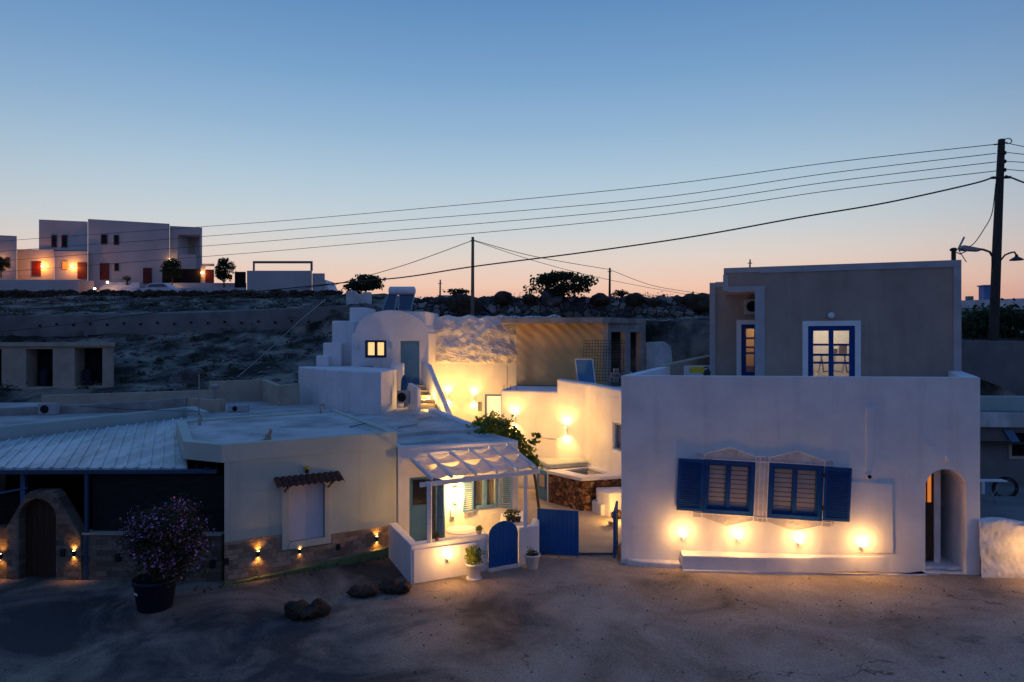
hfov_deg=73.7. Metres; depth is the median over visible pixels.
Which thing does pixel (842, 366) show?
chair
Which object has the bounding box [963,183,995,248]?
drop cable
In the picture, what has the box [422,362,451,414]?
sloping wall
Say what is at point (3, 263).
round tree
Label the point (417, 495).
door
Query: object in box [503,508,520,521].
bench planter
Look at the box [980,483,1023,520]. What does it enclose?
yard floor
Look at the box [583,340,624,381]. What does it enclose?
steel mesh
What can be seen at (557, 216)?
power wire
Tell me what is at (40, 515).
arched door
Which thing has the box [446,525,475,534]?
porch table
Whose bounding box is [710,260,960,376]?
house
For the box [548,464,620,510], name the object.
rubble stone wall
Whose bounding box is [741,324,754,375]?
glazed door
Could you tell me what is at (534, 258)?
twisted cable
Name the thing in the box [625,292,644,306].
boulder
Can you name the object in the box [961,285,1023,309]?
white house
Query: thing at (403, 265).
line wire
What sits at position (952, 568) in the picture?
stone
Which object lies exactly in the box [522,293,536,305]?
boulder
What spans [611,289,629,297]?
shrub
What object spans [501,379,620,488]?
courtyard house
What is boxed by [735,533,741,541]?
wall lamp
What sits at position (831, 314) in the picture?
globe lamp
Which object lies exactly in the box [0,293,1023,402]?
hillside
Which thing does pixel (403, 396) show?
air conditioner
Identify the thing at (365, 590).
boulder
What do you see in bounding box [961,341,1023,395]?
grey terrace wall
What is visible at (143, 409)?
roof cable
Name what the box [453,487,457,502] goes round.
wall lamp
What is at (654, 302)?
boulder
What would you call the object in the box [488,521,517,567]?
arched gate
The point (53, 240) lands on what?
window
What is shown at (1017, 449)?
window pane
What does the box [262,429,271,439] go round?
cat
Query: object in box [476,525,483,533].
potted herb
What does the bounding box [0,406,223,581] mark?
metal roofed house
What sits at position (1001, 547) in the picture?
white wall
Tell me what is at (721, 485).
window
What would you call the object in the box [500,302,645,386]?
unfinished building
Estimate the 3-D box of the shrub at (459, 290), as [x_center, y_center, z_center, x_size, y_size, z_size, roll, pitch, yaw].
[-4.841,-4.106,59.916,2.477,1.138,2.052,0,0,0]
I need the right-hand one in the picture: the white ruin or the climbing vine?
the climbing vine
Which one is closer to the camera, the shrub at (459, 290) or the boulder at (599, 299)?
the boulder at (599, 299)
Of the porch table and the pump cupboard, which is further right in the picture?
the pump cupboard
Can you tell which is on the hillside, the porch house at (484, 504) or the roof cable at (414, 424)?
the porch house at (484, 504)
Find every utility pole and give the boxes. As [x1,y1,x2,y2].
[438,280,441,295]
[470,237,474,315]
[607,268,611,295]
[958,138,1023,340]
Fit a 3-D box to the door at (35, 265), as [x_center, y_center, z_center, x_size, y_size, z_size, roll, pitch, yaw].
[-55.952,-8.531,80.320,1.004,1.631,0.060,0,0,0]
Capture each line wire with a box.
[237,299,325,377]
[329,241,470,286]
[475,240,608,269]
[475,241,682,293]
[611,270,694,292]
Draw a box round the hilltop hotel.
[0,219,337,292]
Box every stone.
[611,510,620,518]
[945,565,956,570]
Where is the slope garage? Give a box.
[0,342,114,389]
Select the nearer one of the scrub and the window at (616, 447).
the window at (616, 447)
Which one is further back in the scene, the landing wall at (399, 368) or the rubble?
the rubble
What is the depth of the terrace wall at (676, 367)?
25.95 m
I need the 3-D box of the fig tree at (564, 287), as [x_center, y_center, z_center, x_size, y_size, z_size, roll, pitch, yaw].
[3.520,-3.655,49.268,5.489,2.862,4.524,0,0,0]
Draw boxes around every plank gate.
[537,508,578,557]
[613,501,617,557]
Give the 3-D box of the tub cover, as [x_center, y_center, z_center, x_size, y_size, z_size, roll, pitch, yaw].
[1.931,4.670,26.056,1.936,0.180,1.382,0,0,0]
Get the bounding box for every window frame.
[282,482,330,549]
[1008,438,1023,458]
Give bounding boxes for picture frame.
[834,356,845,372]
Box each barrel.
[40,369,50,384]
[82,369,93,384]
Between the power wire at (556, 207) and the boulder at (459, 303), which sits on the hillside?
the boulder at (459, 303)
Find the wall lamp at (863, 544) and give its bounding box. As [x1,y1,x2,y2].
[860,541,866,549]
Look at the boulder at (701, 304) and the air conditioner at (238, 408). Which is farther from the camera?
the boulder at (701, 304)
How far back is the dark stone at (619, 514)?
22.82 m
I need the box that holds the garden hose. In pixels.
[991,476,1018,495]
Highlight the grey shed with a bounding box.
[980,396,1023,483]
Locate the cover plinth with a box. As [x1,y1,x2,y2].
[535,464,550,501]
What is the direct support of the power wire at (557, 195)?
attached to the utility pole at (995, 291)
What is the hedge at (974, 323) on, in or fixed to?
on the hillside
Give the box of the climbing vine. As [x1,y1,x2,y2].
[466,410,542,508]
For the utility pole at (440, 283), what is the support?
on the hillside
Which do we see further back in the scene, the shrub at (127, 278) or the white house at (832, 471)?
the shrub at (127, 278)
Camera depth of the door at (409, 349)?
31.87 m
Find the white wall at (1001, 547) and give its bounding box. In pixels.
[978,517,1023,578]
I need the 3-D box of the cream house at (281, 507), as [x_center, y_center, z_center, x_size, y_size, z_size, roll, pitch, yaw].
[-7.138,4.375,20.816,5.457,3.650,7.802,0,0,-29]
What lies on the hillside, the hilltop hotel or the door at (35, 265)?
the hilltop hotel
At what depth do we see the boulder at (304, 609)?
14.72 m
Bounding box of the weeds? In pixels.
[193,558,383,592]
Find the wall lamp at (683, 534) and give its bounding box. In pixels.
[680,531,686,539]
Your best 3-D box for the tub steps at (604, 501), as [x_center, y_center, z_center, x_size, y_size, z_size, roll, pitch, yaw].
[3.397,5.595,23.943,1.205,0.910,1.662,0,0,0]
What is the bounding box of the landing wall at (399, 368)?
[391,363,403,407]
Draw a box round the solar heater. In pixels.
[382,287,415,310]
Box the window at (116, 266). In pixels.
[114,263,118,270]
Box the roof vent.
[210,384,218,398]
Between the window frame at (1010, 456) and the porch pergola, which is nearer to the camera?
the porch pergola
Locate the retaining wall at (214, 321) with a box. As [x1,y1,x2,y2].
[0,306,373,336]
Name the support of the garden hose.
on the yard floor
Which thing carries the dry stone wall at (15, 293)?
on the hillside
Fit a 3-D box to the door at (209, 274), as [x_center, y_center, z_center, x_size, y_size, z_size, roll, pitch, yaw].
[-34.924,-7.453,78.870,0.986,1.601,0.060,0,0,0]
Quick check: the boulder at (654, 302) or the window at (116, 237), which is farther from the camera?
the window at (116, 237)
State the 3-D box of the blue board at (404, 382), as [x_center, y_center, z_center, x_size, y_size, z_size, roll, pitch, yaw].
[-4.525,1.750,28.625,0.278,0.656,0.051,0,0,3]
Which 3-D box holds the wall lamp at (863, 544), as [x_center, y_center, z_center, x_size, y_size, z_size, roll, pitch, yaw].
[9.106,5.298,17.709,0.170,0.240,0.215,0,0,6]
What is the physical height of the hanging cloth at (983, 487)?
0.360 m
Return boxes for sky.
[0,0,1023,299]
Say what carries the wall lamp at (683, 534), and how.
attached to the white house at (832, 471)
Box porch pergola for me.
[401,442,539,541]
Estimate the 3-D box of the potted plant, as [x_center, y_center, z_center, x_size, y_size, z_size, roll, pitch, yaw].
[0.535,5.695,18.028,0.448,0.609,0.448,0,0,0]
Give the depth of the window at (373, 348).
31.92 m
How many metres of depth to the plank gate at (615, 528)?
18.75 m
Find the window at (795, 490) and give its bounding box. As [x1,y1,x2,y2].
[757,450,851,530]
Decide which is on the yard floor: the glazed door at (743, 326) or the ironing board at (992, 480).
the ironing board at (992, 480)
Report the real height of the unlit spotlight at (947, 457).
0.190 m
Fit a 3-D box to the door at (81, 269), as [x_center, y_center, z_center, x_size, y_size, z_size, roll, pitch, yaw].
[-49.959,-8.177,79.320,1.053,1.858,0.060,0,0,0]
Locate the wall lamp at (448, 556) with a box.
[446,553,451,561]
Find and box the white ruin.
[346,291,371,304]
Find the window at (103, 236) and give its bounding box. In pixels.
[101,234,106,244]
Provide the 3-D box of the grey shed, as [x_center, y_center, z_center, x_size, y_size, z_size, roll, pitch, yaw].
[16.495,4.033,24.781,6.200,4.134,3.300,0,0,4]
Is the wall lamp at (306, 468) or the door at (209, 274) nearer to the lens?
the wall lamp at (306, 468)
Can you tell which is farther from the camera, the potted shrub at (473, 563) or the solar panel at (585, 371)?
the solar panel at (585, 371)
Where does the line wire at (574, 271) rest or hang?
attached to the utility pole at (472, 240)
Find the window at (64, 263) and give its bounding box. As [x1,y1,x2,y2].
[62,261,66,269]
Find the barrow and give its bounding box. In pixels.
[689,366,710,375]
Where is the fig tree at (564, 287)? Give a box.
[523,270,598,297]
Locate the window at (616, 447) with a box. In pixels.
[614,423,620,450]
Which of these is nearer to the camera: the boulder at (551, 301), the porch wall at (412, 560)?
the porch wall at (412, 560)
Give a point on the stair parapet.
(414, 404)
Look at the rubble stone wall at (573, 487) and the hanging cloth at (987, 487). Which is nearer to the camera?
the hanging cloth at (987, 487)
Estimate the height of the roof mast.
0.847 m
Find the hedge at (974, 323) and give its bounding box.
[961,298,1023,339]
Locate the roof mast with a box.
[949,237,967,261]
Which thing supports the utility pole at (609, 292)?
on the hillside
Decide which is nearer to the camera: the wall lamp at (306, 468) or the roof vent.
the wall lamp at (306, 468)
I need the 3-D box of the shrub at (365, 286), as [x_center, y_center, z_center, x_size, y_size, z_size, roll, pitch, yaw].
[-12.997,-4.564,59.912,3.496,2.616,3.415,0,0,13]
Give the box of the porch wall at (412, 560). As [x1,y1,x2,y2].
[389,518,538,583]
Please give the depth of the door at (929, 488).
18.22 m
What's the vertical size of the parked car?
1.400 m
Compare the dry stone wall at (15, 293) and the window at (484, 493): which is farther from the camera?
the dry stone wall at (15, 293)
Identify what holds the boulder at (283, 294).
on the hillside
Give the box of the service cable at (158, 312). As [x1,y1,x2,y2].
[0,284,331,331]
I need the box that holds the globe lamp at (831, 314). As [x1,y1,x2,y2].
[828,312,834,317]
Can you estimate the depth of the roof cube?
27.58 m
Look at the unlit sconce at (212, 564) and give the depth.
16.91 m
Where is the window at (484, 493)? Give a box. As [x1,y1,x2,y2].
[463,476,511,511]
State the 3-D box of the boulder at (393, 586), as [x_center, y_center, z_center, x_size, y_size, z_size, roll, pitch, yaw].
[-2.791,5.861,16.348,0.803,0.350,0.524,0,0,0]
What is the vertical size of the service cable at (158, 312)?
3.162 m
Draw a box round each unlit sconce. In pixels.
[60,548,64,556]
[114,553,120,561]
[209,559,215,568]
[224,558,228,564]
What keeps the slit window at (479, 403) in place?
in the plaster cliff wall at (476, 357)
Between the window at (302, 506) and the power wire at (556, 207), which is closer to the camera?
the window at (302, 506)
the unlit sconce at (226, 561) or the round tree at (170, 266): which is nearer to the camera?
the unlit sconce at (226, 561)
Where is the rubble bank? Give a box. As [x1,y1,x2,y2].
[412,295,709,317]
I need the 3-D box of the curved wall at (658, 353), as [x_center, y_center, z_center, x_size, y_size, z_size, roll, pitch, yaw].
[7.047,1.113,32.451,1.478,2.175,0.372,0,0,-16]
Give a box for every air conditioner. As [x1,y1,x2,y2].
[38,403,59,414]
[228,405,248,411]
[397,390,409,403]
[744,299,754,313]
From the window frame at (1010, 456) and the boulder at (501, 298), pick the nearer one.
the window frame at (1010, 456)
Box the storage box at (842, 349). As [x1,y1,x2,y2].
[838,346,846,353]
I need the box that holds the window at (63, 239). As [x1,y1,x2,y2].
[61,235,66,247]
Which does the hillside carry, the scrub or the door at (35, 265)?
the scrub
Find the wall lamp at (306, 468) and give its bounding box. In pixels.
[304,466,309,472]
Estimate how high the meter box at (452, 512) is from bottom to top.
0.210 m
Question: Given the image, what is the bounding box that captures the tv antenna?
[182,372,213,415]
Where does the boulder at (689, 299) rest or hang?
on the rubble bank
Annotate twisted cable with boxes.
[0,177,990,310]
[1005,175,1023,182]
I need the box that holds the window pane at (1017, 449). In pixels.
[1012,433,1023,454]
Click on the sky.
(185, 113)
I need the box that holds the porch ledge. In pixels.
[500,511,527,525]
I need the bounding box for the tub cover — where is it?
[538,458,587,468]
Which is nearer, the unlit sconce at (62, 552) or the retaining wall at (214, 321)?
the unlit sconce at (62, 552)
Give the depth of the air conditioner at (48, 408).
24.91 m
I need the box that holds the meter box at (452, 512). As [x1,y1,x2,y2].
[450,509,454,516]
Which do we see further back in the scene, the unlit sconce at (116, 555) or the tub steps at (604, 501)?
the tub steps at (604, 501)
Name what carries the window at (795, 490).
in the white house at (832, 471)
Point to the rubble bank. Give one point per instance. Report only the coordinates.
(580, 306)
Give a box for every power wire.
[0,153,995,251]
[4,162,993,260]
[6,171,993,271]
[7,144,993,240]
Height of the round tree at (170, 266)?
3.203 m
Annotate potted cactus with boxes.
[434,532,439,540]
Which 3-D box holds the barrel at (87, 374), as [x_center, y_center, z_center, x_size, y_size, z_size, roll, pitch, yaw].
[-23.912,2.031,38.500,0.540,0.870,0.540,0,0,0]
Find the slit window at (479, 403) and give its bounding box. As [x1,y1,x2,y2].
[478,402,481,410]
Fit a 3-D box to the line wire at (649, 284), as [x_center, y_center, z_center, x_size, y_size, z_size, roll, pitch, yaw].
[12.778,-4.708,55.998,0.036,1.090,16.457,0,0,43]
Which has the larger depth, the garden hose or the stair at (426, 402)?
the stair at (426, 402)
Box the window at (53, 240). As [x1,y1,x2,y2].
[51,235,56,246]
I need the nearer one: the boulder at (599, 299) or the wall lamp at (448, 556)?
the wall lamp at (448, 556)
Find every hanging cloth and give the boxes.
[982,482,984,493]
[986,482,988,493]
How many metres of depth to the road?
14.22 m
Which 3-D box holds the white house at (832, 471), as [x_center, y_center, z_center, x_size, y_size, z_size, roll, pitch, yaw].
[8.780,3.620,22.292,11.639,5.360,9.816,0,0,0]
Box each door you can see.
[26,499,55,576]
[32,262,40,274]
[77,263,86,278]
[100,263,108,279]
[143,268,151,282]
[205,270,213,282]
[401,341,418,385]
[409,477,444,541]
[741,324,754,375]
[808,326,854,375]
[925,473,933,559]
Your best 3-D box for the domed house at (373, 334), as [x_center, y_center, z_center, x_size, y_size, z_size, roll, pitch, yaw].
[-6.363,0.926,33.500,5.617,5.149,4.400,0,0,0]
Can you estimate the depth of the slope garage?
38.00 m
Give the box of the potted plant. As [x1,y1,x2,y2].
[524,546,540,569]
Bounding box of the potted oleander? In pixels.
[111,493,216,613]
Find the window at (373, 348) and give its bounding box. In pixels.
[365,340,385,357]
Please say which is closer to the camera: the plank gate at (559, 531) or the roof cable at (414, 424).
the plank gate at (559, 531)
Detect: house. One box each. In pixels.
[0,379,326,493]
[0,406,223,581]
[176,409,396,585]
[316,307,437,404]
[327,405,517,541]
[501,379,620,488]
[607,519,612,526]
[621,365,979,575]
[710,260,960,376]
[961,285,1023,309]
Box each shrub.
[121,276,130,284]
[341,274,385,293]
[443,288,469,294]
[464,544,486,580]
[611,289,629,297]
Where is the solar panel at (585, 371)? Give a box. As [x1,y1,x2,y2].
[575,359,595,382]
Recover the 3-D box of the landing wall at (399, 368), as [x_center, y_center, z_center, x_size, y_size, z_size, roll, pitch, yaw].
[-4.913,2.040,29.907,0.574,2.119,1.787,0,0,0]
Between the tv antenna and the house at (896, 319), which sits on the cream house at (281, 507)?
the tv antenna
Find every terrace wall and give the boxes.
[657,355,709,374]
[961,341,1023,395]
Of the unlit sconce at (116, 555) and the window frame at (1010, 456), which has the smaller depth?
the unlit sconce at (116, 555)
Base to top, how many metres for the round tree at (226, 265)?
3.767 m
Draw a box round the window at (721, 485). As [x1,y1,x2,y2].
[676,447,765,525]
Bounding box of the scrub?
[0,291,709,401]
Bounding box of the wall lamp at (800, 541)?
[797,537,802,545]
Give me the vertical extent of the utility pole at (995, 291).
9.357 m
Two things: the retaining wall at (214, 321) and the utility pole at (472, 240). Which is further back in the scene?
the retaining wall at (214, 321)
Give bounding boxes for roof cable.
[82,406,202,420]
[398,416,431,427]
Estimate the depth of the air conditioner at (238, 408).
25.92 m
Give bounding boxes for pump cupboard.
[537,468,548,501]
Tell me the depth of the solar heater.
34.02 m
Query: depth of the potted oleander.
15.08 m
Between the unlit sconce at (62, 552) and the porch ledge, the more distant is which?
the porch ledge
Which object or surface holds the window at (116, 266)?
in the hilltop hotel
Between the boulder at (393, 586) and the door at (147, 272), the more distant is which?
the door at (147, 272)
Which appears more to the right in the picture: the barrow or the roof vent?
the barrow
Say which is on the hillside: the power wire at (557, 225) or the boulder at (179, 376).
the boulder at (179, 376)
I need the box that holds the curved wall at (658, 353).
[646,342,671,369]
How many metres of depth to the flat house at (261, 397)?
27.75 m
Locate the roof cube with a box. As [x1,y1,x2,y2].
[298,366,396,414]
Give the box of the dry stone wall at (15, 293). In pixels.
[0,289,342,298]
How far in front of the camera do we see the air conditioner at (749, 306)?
25.01 m
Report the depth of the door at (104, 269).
79.88 m
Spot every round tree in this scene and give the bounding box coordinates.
[0,256,9,277]
[159,258,182,284]
[214,257,235,287]
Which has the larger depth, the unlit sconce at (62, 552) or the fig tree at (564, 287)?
the fig tree at (564, 287)
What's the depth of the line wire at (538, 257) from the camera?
41.94 m
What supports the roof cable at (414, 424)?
on the porch house at (484, 504)
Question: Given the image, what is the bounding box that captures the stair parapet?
[408,383,420,411]
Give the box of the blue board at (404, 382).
[401,375,406,389]
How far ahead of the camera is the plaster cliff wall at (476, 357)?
33.23 m
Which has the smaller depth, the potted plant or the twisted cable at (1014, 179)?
the potted plant
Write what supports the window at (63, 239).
in the hilltop hotel
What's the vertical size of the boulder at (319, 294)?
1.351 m
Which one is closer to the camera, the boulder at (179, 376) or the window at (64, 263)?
the boulder at (179, 376)
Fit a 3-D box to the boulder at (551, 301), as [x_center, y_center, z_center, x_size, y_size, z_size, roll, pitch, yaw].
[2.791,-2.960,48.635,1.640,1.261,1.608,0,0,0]
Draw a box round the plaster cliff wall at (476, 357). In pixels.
[433,315,560,421]
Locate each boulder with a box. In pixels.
[168,367,204,383]
[277,292,292,298]
[284,598,330,619]
[312,292,325,296]
[346,584,378,597]
[378,578,410,593]
[443,293,484,316]
[493,291,511,305]
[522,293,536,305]
[540,291,562,306]
[590,293,609,306]
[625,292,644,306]
[644,298,661,307]
[680,293,699,306]
[686,293,709,312]
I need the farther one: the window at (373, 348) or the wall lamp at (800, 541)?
the window at (373, 348)
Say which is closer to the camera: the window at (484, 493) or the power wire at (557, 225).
the window at (484, 493)
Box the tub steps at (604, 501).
[592,487,620,516]
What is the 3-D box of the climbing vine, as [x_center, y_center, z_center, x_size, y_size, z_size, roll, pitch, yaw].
[-0.274,4.149,22.422,2.610,3.716,1.886,0,0,0]
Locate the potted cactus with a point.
(436, 536)
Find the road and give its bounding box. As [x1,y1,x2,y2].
[0,543,1023,681]
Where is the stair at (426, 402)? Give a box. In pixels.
[415,384,437,411]
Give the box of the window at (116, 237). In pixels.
[114,235,118,244]
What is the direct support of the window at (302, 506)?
in the cream house at (281, 507)
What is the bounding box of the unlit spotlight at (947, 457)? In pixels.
[945,454,949,461]
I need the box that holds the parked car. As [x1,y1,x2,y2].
[141,283,180,291]
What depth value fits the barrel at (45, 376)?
38.30 m
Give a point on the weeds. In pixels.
(277, 576)
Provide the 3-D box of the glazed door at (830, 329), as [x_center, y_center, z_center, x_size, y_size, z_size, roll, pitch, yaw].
[10.568,0.591,22.616,1.410,2.178,0.090,0,0,20]
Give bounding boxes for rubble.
[2,294,709,390]
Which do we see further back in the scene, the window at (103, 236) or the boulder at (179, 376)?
the window at (103, 236)
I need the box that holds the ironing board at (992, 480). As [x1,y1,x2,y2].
[980,479,1007,502]
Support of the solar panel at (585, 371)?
on the courtyard house at (587, 415)

